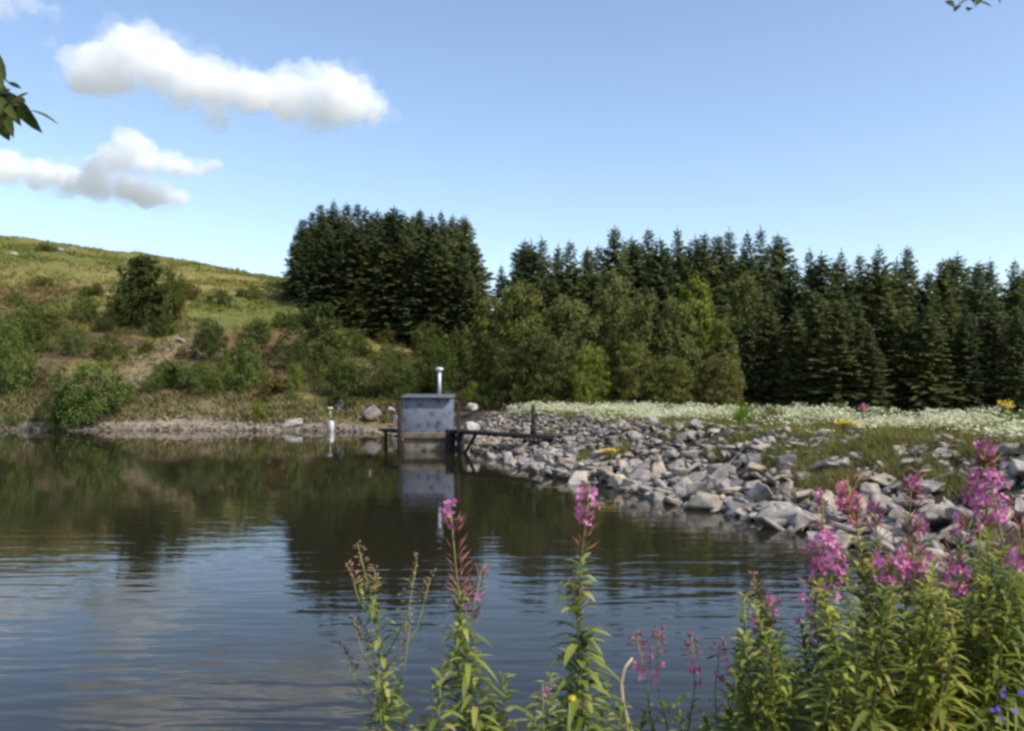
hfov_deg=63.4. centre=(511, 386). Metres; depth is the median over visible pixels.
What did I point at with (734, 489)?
stone
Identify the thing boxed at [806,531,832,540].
stone
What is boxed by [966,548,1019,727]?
willowherb plant
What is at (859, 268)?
spruce tree
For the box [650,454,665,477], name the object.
stone
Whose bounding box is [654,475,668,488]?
stone
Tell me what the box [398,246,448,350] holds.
spruce tree
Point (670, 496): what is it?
stone
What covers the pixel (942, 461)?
stone
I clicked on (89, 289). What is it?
scrub tuft
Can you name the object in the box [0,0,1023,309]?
sky
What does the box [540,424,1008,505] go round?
grass patch
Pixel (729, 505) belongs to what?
stone
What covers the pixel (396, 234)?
spruce tree
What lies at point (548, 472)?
stone
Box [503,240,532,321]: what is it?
spruce tree
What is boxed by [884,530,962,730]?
willowherb plant
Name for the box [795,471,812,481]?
stone
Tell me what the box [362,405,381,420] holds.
boulder
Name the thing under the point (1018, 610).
willowherb plant
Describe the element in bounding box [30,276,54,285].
shrub
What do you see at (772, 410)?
weed clump
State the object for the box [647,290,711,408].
broadleaved tree
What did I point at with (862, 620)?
willowherb plant
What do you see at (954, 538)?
stone
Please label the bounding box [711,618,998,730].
undergrowth
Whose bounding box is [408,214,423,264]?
spruce tree
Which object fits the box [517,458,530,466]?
stone
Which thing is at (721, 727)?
willowherb plant
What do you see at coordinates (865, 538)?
stone
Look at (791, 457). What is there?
stone
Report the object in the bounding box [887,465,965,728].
willowherb plant
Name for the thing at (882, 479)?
stone
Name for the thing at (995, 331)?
spruce tree
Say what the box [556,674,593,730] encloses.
willowherb plant
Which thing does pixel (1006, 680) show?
willowherb plant
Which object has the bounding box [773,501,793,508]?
stone
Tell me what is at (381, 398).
scrub tuft
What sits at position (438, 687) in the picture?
willowherb plant
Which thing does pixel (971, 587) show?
willowherb plant
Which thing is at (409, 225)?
spruce tree
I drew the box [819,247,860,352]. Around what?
spruce tree
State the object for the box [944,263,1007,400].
spruce tree
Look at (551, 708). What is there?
willowherb plant
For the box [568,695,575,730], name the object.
yellow flower plant
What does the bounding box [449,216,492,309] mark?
spruce tree
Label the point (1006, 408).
ragwort plant
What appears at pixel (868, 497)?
stone
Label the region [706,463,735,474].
stone
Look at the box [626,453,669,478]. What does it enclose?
stone
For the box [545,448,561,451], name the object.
stone
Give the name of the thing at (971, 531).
stone
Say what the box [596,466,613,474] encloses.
stone
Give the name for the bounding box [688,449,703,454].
stone
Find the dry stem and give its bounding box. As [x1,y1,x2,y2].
[619,657,632,730]
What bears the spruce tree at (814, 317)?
on the ground at (230, 317)
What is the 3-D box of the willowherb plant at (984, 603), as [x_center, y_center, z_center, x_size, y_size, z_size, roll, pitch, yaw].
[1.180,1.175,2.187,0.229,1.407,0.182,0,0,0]
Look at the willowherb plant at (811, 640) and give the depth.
1.96 m
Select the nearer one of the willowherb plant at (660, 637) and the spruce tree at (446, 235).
the willowherb plant at (660, 637)
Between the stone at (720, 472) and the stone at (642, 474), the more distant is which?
the stone at (642, 474)
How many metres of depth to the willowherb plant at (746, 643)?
1.82 m
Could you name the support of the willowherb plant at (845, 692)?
on the ground at (230, 317)
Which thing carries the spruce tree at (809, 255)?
on the ground at (230, 317)
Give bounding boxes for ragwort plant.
[598,448,618,460]
[834,419,860,432]
[997,399,1014,427]
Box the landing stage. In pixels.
[378,428,402,447]
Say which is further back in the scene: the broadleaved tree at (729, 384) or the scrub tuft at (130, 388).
the scrub tuft at (130, 388)
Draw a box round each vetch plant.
[990,706,1017,730]
[1001,687,1023,730]
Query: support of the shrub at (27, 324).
on the ground at (230, 317)
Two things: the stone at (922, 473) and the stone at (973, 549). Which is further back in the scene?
the stone at (922, 473)
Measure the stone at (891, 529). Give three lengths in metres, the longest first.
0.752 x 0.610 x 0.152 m
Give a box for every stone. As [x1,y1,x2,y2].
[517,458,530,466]
[519,441,529,449]
[528,462,544,465]
[535,454,546,461]
[540,451,556,457]
[541,466,553,474]
[543,458,571,476]
[544,459,557,468]
[544,470,551,475]
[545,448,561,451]
[557,457,577,465]
[560,438,568,457]
[561,448,578,457]
[561,475,569,478]
[563,463,573,469]
[565,451,577,457]
[568,471,587,483]
[570,462,583,470]
[574,446,585,452]
[582,467,597,469]
[584,460,606,466]
[586,458,597,462]
[587,443,621,458]
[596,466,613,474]
[599,457,612,466]
[602,469,613,474]
[602,473,611,480]
[608,474,625,488]
[616,458,629,468]
[616,470,625,476]
[620,478,636,486]
[623,467,633,475]
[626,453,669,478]
[626,481,641,490]
[628,459,642,464]
[628,467,651,481]
[629,485,637,492]
[638,485,654,491]
[647,491,666,500]
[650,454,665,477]
[653,488,674,495]
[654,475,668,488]
[660,471,675,478]
[662,495,683,501]
[665,497,682,505]
[667,457,685,471]
[667,479,677,484]
[671,474,692,496]
[672,467,688,476]
[673,493,687,499]
[674,487,682,493]
[675,431,696,441]
[678,472,705,481]
[679,451,700,458]
[683,494,720,510]
[686,482,709,499]
[687,463,700,470]
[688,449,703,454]
[689,418,706,428]
[699,444,715,448]
[702,474,720,483]
[704,451,740,484]
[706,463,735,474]
[714,479,742,486]
[715,478,730,496]
[716,486,741,493]
[723,496,732,502]
[723,501,749,513]
[724,447,742,458]
[733,497,749,504]
[738,484,755,492]
[739,496,757,509]
[740,513,755,520]
[745,453,760,464]
[748,461,765,471]
[748,483,773,501]
[750,444,763,450]
[753,501,768,509]
[753,504,776,523]
[754,438,763,443]
[755,516,784,530]
[756,444,769,451]
[765,472,775,484]
[766,515,787,526]
[769,506,802,526]
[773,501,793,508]
[775,477,792,497]
[776,453,796,467]
[776,490,797,504]
[779,461,796,470]
[779,475,796,479]
[786,440,807,446]
[786,519,817,532]
[789,510,819,528]
[790,512,812,526]
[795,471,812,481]
[795,489,814,499]
[799,504,810,511]
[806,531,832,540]
[809,460,839,470]
[809,503,832,516]
[811,518,829,525]
[812,490,839,510]
[822,525,836,531]
[827,513,847,521]
[831,522,858,534]
[832,457,849,470]
[832,529,854,547]
[854,533,874,550]
[855,495,884,521]
[857,467,875,480]
[858,489,873,494]
[859,473,895,485]
[860,483,881,492]
[860,493,886,514]
[861,519,895,526]
[861,526,898,534]
[867,523,892,528]
[869,525,896,553]
[871,492,900,511]
[871,537,897,555]
[874,515,889,520]
[880,482,902,489]
[886,504,915,513]
[888,509,917,520]
[889,500,913,505]
[891,537,906,544]
[892,445,906,455]
[892,497,909,499]
[892,519,910,536]
[893,544,910,552]
[898,458,912,466]
[898,518,929,531]
[898,539,912,545]
[907,445,926,452]
[909,528,930,541]
[910,545,948,561]
[911,498,927,505]
[913,480,945,492]
[915,469,932,476]
[915,539,944,550]
[916,533,938,541]
[917,502,933,513]
[923,512,951,526]
[925,504,952,516]
[932,448,951,455]
[933,458,949,467]
[934,563,957,573]
[937,532,948,541]
[939,523,959,542]
[941,452,951,459]
[943,500,954,506]
[944,530,970,545]
[945,506,976,527]
[952,554,970,562]
[965,527,977,533]
[967,540,984,554]
[975,507,1014,526]
[992,501,1019,538]
[994,443,1020,453]
[998,480,1013,489]
[1008,457,1023,476]
[1014,497,1023,513]
[1016,455,1023,461]
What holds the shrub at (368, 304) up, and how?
on the ground at (230, 317)
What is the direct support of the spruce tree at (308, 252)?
on the ground at (230, 317)
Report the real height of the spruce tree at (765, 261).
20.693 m
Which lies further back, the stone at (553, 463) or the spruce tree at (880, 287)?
the spruce tree at (880, 287)
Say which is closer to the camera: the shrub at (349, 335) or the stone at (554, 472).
the stone at (554, 472)
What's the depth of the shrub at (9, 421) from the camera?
60.63 m
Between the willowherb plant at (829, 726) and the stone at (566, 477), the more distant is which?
the stone at (566, 477)
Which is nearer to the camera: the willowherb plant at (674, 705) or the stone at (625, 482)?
the willowherb plant at (674, 705)
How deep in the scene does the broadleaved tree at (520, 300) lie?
61.72 m
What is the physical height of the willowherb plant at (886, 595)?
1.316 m
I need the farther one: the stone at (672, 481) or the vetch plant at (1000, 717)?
the stone at (672, 481)
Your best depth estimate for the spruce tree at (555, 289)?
87.66 m
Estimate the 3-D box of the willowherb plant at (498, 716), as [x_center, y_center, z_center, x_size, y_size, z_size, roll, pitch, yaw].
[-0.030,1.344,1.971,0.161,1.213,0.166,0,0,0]
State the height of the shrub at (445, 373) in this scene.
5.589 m
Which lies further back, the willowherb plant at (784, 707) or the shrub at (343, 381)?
the shrub at (343, 381)
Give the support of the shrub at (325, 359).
on the ground at (230, 317)
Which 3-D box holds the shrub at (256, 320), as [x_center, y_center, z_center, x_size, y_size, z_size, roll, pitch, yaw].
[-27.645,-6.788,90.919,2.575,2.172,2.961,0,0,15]
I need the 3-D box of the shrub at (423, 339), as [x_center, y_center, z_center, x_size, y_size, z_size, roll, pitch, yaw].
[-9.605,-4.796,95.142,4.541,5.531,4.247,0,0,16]
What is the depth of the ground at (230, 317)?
73.77 m
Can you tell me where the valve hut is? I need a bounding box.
[397,367,454,450]
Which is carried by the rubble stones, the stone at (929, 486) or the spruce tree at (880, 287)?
the stone at (929, 486)
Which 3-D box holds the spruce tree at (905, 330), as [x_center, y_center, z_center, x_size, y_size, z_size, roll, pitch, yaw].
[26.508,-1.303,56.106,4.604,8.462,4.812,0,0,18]
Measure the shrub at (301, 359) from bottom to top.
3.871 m
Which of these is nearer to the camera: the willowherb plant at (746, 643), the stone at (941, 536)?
the willowherb plant at (746, 643)
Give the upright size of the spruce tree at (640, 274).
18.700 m
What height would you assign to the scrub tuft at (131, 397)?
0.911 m
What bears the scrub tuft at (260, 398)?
on the ground at (230, 317)
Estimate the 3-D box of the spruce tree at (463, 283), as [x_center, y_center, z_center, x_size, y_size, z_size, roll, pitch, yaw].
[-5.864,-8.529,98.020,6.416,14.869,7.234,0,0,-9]
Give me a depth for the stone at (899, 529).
16.22 m
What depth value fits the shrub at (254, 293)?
110.69 m
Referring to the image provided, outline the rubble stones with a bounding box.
[454,410,1023,562]
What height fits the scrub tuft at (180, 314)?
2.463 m
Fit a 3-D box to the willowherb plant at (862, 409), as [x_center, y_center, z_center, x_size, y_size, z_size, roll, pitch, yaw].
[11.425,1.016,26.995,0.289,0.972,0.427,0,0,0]
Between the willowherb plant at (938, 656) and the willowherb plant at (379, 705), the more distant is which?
the willowherb plant at (379, 705)
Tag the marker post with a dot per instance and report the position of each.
(331, 425)
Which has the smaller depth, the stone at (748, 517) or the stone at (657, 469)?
the stone at (748, 517)
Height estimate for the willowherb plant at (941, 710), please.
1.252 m
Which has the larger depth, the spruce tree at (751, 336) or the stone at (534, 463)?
the spruce tree at (751, 336)
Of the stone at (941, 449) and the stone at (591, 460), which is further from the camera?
the stone at (591, 460)
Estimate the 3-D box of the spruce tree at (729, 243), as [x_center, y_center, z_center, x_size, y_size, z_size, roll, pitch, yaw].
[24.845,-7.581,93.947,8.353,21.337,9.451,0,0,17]
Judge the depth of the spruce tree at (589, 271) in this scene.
87.46 m
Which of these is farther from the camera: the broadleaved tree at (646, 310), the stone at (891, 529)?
the broadleaved tree at (646, 310)
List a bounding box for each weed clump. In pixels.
[597,409,619,418]
[729,401,762,426]
[751,403,786,425]
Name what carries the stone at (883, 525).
on the ground at (230, 317)
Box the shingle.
[0,330,396,435]
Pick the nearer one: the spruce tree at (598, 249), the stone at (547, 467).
the stone at (547, 467)
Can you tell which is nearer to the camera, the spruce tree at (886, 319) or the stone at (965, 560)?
the stone at (965, 560)
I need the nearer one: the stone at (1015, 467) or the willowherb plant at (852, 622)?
the willowherb plant at (852, 622)
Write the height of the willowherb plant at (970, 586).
1.345 m
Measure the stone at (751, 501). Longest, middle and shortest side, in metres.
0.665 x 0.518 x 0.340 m
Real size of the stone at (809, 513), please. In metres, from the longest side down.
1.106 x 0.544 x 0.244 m
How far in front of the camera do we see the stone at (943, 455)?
19.10 m
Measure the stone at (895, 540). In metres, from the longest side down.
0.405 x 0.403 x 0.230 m
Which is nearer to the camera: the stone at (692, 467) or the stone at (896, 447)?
the stone at (896, 447)
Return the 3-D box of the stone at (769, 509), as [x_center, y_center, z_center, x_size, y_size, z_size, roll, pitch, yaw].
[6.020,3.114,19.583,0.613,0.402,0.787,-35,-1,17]
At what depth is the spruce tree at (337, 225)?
114.45 m
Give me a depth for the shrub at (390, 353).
87.64 m
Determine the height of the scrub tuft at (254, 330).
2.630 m
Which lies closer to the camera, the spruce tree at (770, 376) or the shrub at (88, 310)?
the spruce tree at (770, 376)
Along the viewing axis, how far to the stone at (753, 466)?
23.19 m
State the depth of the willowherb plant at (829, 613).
1.57 m
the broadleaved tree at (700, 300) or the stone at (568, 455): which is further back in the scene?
the broadleaved tree at (700, 300)
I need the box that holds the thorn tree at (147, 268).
[108,252,174,325]
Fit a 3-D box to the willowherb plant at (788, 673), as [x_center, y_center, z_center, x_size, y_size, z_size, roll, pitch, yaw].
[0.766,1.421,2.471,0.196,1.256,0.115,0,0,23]
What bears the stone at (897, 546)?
on the stone at (889, 548)
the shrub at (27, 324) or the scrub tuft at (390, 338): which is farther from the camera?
the scrub tuft at (390, 338)
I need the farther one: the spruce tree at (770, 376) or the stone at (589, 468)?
the spruce tree at (770, 376)
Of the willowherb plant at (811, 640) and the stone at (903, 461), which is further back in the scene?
the stone at (903, 461)
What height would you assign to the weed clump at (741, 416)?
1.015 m
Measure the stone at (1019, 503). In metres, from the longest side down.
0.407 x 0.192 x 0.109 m
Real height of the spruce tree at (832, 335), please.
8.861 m
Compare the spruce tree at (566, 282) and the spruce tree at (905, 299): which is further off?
the spruce tree at (566, 282)
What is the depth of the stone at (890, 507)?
17.12 m
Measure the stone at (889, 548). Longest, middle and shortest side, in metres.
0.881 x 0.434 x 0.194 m
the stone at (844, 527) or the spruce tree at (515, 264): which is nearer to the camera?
the stone at (844, 527)
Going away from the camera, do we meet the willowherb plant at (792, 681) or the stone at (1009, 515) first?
the willowherb plant at (792, 681)
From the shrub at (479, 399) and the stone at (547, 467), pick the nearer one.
the stone at (547, 467)
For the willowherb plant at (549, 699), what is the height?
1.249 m
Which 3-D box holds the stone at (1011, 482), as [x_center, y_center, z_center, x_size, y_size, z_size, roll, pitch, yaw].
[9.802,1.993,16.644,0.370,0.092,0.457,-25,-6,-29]
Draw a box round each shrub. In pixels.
[0,301,54,343]
[0,313,40,394]
[0,410,22,428]
[12,303,67,338]
[28,382,89,430]
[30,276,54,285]
[35,242,57,251]
[46,357,128,431]
[49,323,94,354]
[70,295,100,322]
[90,332,130,358]
[105,264,151,327]
[127,370,172,392]
[145,313,175,336]
[149,359,203,387]
[156,265,188,322]
[172,359,236,392]
[188,316,228,363]
[203,287,233,304]
[215,337,265,392]
[243,282,269,298]
[247,315,271,330]
[250,401,266,420]
[270,311,294,327]
[273,301,351,362]
[274,339,313,372]
[284,361,307,391]
[305,346,356,380]
[307,362,368,397]
[327,390,357,407]
[335,326,368,350]
[340,286,385,331]
[348,346,411,399]
[373,338,410,362]
[379,358,419,399]
[397,354,441,393]
[409,321,444,360]
[410,342,458,394]
[426,322,492,392]
[460,380,497,404]
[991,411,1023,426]
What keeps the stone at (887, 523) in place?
on the ground at (230, 317)
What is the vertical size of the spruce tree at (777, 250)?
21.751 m
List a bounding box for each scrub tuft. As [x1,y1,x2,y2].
[7,291,25,305]
[31,343,51,352]
[32,340,54,349]
[63,327,96,346]
[79,285,97,295]
[87,312,114,332]
[90,280,104,294]
[95,316,116,329]
[116,382,140,396]
[121,395,138,404]
[138,340,158,353]
[166,303,188,319]
[173,345,194,358]
[182,281,201,299]
[189,359,208,374]
[191,337,199,347]
[208,325,229,341]
[235,287,247,296]
[240,321,273,340]
[252,394,270,403]
[255,336,269,343]
[257,374,293,394]
[283,388,303,401]
[298,371,315,382]
[351,340,373,357]
[375,329,399,343]
[376,397,388,402]
[390,353,411,364]
[420,384,434,393]
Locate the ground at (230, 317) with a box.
[0,237,1023,646]
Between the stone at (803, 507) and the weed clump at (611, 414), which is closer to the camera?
the stone at (803, 507)
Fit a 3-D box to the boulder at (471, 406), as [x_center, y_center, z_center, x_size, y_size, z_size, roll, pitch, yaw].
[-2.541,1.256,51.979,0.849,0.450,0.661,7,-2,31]
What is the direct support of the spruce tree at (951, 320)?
on the ground at (230, 317)
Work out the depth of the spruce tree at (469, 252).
99.47 m
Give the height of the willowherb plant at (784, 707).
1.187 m
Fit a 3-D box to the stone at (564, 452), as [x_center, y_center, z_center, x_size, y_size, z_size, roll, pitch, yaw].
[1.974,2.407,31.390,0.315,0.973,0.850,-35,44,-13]
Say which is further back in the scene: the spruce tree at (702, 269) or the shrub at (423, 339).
the shrub at (423, 339)
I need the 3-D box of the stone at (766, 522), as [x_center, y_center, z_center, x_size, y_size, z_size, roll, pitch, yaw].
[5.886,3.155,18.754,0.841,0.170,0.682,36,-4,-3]
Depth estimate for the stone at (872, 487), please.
18.98 m
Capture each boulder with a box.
[175,337,184,342]
[282,418,302,426]
[335,399,342,409]
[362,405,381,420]
[388,407,395,413]
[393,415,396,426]
[464,421,479,429]
[465,403,477,409]
[506,406,517,411]
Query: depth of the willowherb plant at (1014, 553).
1.74 m
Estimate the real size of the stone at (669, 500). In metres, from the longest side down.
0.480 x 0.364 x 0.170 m
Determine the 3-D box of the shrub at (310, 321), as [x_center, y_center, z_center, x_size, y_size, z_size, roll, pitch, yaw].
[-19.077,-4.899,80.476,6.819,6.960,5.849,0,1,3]
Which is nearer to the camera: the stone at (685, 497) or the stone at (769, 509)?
the stone at (769, 509)
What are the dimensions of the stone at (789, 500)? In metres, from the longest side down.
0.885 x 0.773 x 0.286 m
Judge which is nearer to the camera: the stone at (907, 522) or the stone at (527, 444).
the stone at (907, 522)
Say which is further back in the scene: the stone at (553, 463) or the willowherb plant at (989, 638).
the stone at (553, 463)
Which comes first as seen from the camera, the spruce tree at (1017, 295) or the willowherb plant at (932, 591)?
the willowherb plant at (932, 591)
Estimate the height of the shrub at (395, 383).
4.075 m
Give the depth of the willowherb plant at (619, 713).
1.84 m
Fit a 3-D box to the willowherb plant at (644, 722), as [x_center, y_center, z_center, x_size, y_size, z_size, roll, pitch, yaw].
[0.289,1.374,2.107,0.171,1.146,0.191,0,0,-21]
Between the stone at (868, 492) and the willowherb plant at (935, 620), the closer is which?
the willowherb plant at (935, 620)
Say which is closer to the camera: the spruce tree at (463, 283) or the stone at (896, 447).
the stone at (896, 447)
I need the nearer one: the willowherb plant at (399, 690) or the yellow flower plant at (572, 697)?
the yellow flower plant at (572, 697)
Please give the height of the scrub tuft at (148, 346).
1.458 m
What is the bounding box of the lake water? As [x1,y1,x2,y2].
[0,430,946,730]
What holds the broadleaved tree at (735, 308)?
on the ground at (230, 317)
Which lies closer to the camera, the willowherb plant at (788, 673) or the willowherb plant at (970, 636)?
the willowherb plant at (970, 636)
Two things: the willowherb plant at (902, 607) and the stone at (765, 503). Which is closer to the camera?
the willowherb plant at (902, 607)
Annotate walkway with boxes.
[445,403,561,452]
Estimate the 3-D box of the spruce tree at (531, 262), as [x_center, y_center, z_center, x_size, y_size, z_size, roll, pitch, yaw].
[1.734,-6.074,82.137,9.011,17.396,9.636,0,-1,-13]
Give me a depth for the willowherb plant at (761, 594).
1.90 m
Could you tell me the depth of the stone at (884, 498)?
17.76 m
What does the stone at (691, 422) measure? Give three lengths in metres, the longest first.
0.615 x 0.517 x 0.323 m
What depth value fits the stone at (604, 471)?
27.09 m
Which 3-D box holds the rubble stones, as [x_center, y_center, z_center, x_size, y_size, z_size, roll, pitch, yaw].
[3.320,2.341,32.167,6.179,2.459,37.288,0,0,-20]
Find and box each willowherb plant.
[338,540,436,730]
[358,671,407,730]
[372,677,419,730]
[411,713,439,730]
[415,667,464,730]
[423,622,488,730]
[438,498,508,730]
[457,560,512,730]
[483,671,530,730]
[484,698,502,729]
[517,672,566,729]
[523,709,547,730]
[531,683,560,730]
[541,573,608,730]
[543,482,624,730]
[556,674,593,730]
[584,676,628,730]
[607,701,641,730]
[623,709,653,730]
[627,631,660,730]
[648,625,687,730]
[660,693,689,730]
[675,631,704,730]
[692,710,719,730]
[706,637,728,726]
[710,688,746,729]
[713,668,748,730]
[723,590,766,730]
[723,625,777,730]
[723,629,761,730]
[728,628,803,730]
[742,592,813,730]
[744,571,808,730]
[750,603,794,730]
[761,627,826,730]
[761,653,801,728]
[764,671,802,730]
[788,574,845,724]
[788,619,825,701]
[791,623,820,730]
[794,578,875,730]
[795,494,877,730]
[800,487,847,728]
[805,661,871,730]
[809,610,846,722]
[812,707,856,730]
[823,567,889,730]
[823,626,845,701]
[826,614,869,724]
[827,582,917,730]
[829,556,899,727]
[833,469,909,730]
[843,494,911,730]
[843,591,871,717]
[850,550,937,730]
[850,584,891,666]
[850,587,902,730]
[858,403,865,427]
[878,584,966,730]
[879,557,957,730]
[881,639,947,729]
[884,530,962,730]
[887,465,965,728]
[888,579,937,730]
[894,513,959,729]
[896,578,912,667]
[903,593,986,730]
[908,609,980,730]
[910,488,983,717]
[919,592,956,708]
[922,575,943,663]
[928,527,998,730]
[931,578,973,727]
[934,587,952,678]
[938,592,1018,730]
[943,553,984,712]
[947,527,1010,730]
[950,440,1023,730]
[950,566,996,691]
[954,584,997,729]
[955,438,1023,727]
[955,574,1023,730]
[958,564,1023,730]
[961,530,995,665]
[965,563,1002,727]
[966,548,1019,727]
[968,508,1023,730]
[972,572,1023,730]
[974,498,1023,728]
[982,566,1023,730]
[996,546,1023,699]
[999,524,1023,670]
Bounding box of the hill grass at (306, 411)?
[0,235,548,423]
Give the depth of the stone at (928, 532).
15.63 m
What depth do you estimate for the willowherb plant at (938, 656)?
1.63 m
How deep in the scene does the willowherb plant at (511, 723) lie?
2.02 m
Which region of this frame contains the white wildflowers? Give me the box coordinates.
[502,400,1023,441]
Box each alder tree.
[0,56,56,140]
[945,0,1000,11]
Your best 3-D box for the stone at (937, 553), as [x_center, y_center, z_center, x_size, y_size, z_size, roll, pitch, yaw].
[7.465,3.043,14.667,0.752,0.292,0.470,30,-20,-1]
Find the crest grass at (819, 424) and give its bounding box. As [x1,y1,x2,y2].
[496,406,1023,458]
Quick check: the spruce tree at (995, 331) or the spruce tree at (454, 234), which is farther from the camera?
the spruce tree at (454, 234)
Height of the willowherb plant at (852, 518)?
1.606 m
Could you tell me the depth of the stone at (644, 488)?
24.52 m
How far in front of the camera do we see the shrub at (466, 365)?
78.25 m
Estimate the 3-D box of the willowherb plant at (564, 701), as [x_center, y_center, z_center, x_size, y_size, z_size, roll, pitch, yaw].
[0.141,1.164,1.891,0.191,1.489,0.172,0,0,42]
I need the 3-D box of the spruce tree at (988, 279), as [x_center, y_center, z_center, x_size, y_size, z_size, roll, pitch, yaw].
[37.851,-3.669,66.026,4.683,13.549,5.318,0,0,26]
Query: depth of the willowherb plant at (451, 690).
1.96 m
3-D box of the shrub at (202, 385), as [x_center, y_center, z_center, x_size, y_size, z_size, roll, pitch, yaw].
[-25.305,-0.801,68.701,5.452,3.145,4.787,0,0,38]
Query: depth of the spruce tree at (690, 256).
93.44 m
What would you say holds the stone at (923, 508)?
on the ground at (230, 317)
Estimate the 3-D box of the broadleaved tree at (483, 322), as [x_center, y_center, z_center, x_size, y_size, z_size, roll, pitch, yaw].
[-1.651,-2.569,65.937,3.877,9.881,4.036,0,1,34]
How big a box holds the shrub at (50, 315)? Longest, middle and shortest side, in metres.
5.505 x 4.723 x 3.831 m
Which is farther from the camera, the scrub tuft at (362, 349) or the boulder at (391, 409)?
the scrub tuft at (362, 349)
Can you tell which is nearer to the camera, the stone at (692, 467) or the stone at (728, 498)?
the stone at (728, 498)
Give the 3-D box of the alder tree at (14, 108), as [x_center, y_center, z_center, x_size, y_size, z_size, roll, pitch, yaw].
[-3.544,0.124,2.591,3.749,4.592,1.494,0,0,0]
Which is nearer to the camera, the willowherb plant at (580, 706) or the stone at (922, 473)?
the willowherb plant at (580, 706)
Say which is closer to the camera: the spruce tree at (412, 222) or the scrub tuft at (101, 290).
the scrub tuft at (101, 290)
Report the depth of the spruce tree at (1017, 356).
53.86 m
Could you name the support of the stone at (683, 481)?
on the ground at (230, 317)
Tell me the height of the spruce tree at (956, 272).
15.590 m
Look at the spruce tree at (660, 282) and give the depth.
81.50 m
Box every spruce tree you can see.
[278,220,305,288]
[278,236,304,300]
[281,219,316,293]
[288,232,322,309]
[298,204,339,305]
[306,211,315,238]
[306,228,352,317]
[310,198,351,304]
[321,235,361,325]
[327,201,377,332]
[335,201,358,271]
[336,234,386,335]
[341,207,384,295]
[353,204,419,340]
[356,238,410,339]
[368,208,387,263]
[381,211,422,286]
[385,214,454,350]
[386,236,427,344]
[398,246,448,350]
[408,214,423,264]
[409,208,437,305]
[420,245,461,358]
[433,217,457,304]
[434,209,446,234]
[438,215,491,362]
[440,251,478,365]
[444,213,466,289]
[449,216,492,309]
[455,274,484,372]
[470,246,494,308]
[476,266,511,380]
[497,239,575,402]
[500,248,523,341]
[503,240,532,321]
[527,236,564,365]
[542,244,571,297]
[547,238,598,404]
[572,249,618,359]
[577,247,594,327]
[585,226,652,404]
[586,244,606,323]
[607,241,677,402]
[619,236,644,289]
[631,226,667,319]
[633,237,687,405]
[655,226,691,336]
[671,233,707,319]
[673,238,691,272]
[676,229,755,406]
[687,235,743,400]
[719,226,740,320]
[726,229,772,397]
[731,312,775,409]
[740,294,793,410]
[741,224,788,374]
[751,260,810,405]
[758,232,798,361]
[765,306,823,415]
[774,252,863,404]
[780,247,820,396]
[782,290,852,415]
[798,298,877,416]
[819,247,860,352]
[829,295,888,414]
[839,244,941,410]
[840,255,876,362]
[843,324,900,418]
[865,257,929,385]
[867,291,910,414]
[872,306,936,417]
[886,304,969,419]
[895,244,937,393]
[902,270,951,397]
[915,258,988,394]
[930,293,986,408]
[932,256,976,360]
[936,251,992,383]
[938,305,997,417]
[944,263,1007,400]
[956,293,1023,417]
[963,260,1003,311]
[969,257,1011,397]
[976,280,1023,374]
[990,306,1023,418]
[995,258,1023,409]
[1011,270,1023,315]
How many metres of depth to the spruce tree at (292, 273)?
111.59 m
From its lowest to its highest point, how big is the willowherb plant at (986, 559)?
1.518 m
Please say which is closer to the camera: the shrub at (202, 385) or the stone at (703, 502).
the stone at (703, 502)
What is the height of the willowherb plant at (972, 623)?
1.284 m
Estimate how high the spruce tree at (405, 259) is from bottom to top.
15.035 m
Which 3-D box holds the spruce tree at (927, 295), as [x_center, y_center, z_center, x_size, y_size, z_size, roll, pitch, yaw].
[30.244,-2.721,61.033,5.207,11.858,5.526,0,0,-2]
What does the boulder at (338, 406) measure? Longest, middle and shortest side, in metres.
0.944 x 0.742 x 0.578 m
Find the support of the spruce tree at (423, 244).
on the ground at (230, 317)
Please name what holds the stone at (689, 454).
on the ground at (230, 317)
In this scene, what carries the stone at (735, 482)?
on the ground at (230, 317)
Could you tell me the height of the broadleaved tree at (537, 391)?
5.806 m
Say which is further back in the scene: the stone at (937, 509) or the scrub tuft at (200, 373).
the scrub tuft at (200, 373)
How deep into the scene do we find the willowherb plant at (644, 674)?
2.10 m
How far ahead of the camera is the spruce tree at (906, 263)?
72.75 m
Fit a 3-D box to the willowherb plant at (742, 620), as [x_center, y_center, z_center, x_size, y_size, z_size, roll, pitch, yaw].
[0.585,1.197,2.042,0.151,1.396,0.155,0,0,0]
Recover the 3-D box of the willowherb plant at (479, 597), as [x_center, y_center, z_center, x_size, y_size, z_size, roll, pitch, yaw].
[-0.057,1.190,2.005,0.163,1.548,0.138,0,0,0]
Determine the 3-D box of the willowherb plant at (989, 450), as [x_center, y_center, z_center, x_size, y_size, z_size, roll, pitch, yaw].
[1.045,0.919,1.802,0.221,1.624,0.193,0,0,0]
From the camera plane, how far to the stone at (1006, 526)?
14.46 m
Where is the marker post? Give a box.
[327,407,333,430]
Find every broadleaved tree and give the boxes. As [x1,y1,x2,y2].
[468,293,506,405]
[481,278,557,410]
[481,345,536,410]
[503,331,574,410]
[538,293,600,406]
[569,345,613,405]
[575,264,657,408]
[606,339,663,405]
[618,286,668,405]
[644,356,698,410]
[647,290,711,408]
[673,273,720,406]
[683,354,746,411]
[702,312,746,409]
[712,270,770,387]
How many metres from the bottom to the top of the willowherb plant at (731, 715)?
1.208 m
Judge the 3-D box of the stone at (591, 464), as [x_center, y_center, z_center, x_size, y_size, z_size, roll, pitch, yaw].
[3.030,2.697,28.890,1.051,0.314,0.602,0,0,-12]
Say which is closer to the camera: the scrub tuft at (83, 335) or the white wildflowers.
the white wildflowers
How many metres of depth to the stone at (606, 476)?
26.48 m
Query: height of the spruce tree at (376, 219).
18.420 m

